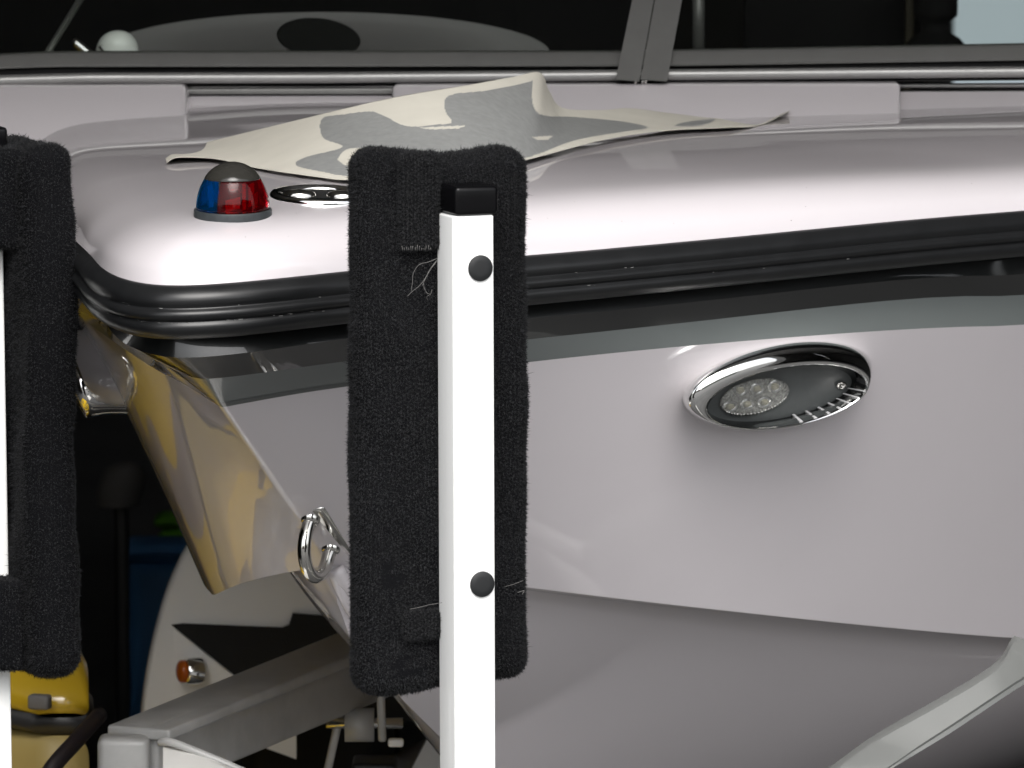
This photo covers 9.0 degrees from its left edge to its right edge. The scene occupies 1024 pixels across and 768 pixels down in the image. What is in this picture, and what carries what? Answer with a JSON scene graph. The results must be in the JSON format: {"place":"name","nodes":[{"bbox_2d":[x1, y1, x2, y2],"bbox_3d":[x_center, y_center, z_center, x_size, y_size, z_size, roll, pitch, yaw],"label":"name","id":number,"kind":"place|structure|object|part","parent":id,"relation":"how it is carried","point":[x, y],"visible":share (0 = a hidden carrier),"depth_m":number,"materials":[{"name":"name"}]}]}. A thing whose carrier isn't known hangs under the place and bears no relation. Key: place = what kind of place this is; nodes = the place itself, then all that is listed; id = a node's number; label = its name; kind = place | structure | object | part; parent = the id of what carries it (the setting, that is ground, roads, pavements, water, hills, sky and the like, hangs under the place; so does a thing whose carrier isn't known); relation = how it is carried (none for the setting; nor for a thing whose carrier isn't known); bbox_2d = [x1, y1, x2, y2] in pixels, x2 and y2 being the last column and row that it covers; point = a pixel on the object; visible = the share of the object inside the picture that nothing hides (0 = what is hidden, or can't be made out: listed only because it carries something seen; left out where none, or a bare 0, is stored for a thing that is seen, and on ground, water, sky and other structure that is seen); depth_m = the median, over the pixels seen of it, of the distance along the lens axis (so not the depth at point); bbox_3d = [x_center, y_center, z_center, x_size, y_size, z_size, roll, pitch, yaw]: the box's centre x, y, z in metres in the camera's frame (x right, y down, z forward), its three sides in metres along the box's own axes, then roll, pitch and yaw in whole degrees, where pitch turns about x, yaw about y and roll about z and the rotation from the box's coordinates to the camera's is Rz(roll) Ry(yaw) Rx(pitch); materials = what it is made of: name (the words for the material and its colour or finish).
{"place":"outdoors","nodes":[
{"label":"outdoors","id":0,"kind":"place"},
{"bbox_2d":[72,325,424,767],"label":"floor","id":1,"kind":"structure","parent":0,"point":[102,443],"depth_m":12.07,"materials":[{"name":"black"}]},
{"bbox_2d":[0,126,83,767],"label":"guide post","id":2,"kind":"object","parent":1,"relation":"on","point":[40,594],"visible":1,"depth_m":6.28,"materials":[{"name":"black"}]},
{"bbox_2d":[10,653,93,767],"bbox_3d":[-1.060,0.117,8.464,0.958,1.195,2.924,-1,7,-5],"label":"vacuum cleaner","id":3,"kind":"object","parent":1,"relation":"on","point":[48,716],"visible":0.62,"depth_m":7.10,"materials":[{"name":"yellow plastic"}]},
{"bbox_2d":[42,707,106,767],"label":"hose","id":4,"kind":"object","parent":3,"relation":"on","point":[74,742],"visible":1,"depth_m":6.99,"materials":[{"name":"black rubber"}]},
{"bbox_2d":[96,461,145,721],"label":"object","id":5,"kind":"object","parent":1,"relation":"on","point":[120,487],"visible":1,"depth_m":9.29,"materials":[{"name":"grey"}]},
{"bbox_2d":[129,536,185,716],"bbox_3d":[-0.521,0.400,9.675,0.113,0.340,0.113,0,7,0],"label":"storage bin","id":6,"kind":"object","parent":1,"relation":"on","point":[153,560],"visible":0.26,"depth_m":9.61,"materials":[{"name":"blue plastic"}]},
{"bbox_2d":[154,511,182,535],"bbox_3d":[-0.532,0.335,10.562,0.090,0.252,0.090,0,7,0],"label":"storage bin","id":7,"kind":"object","parent":1,"relation":"on","point":[165,521],"visible":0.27,"depth_m":10.52,"materials":[{"name":"green plastic"}]},
{"bbox_2d":[344,142,531,767],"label":"guide post","id":8,"kind":"object","parent":1,"relation":"on","point":[438,415],"visible":1,"depth_m":5.94,"materials":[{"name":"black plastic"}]},
{"bbox_2d":[97,545,1023,767],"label":"boat trailer","id":9,"kind":"object","parent":1,"relation":"on","point":[254,674],"visible":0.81,"depth_m":7.10,"materials":[{"name":"silver metal"}]},
{"bbox_2d":[0,0,1023,767],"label":"motor boat","id":10,"kind":"object","parent":9,"relation":"on","point":[774,474],"visible":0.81,"depth_m":6.60,"materials":[{"name":"white plastic"}]},
{"bbox_2d":[166,72,788,179],"bbox_3d":[-0.039,-0.297,6.921,0.492,0.093,1.199,3,8,26],"label":"chart","id":11,"kind":"object","parent":10,"relation":"on","point":[527,116],"visible":0.88,"depth_m":6.55,"materials":[{"name":"beige paper"}]},
{"bbox_2d":[648,0,1023,82],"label":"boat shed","id":12,"kind":"object","parent":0,"point":[986,21],"visible":0.14,"depth_m":16.95,"materials":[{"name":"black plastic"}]},
{"bbox_3d":[1.365,-0.916,16.979,0.534,0.485,0.068,0,7,0],"label":"window","id":13,"kind":"part","parent":12,"relation":"part of","materials":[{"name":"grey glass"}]}
]}

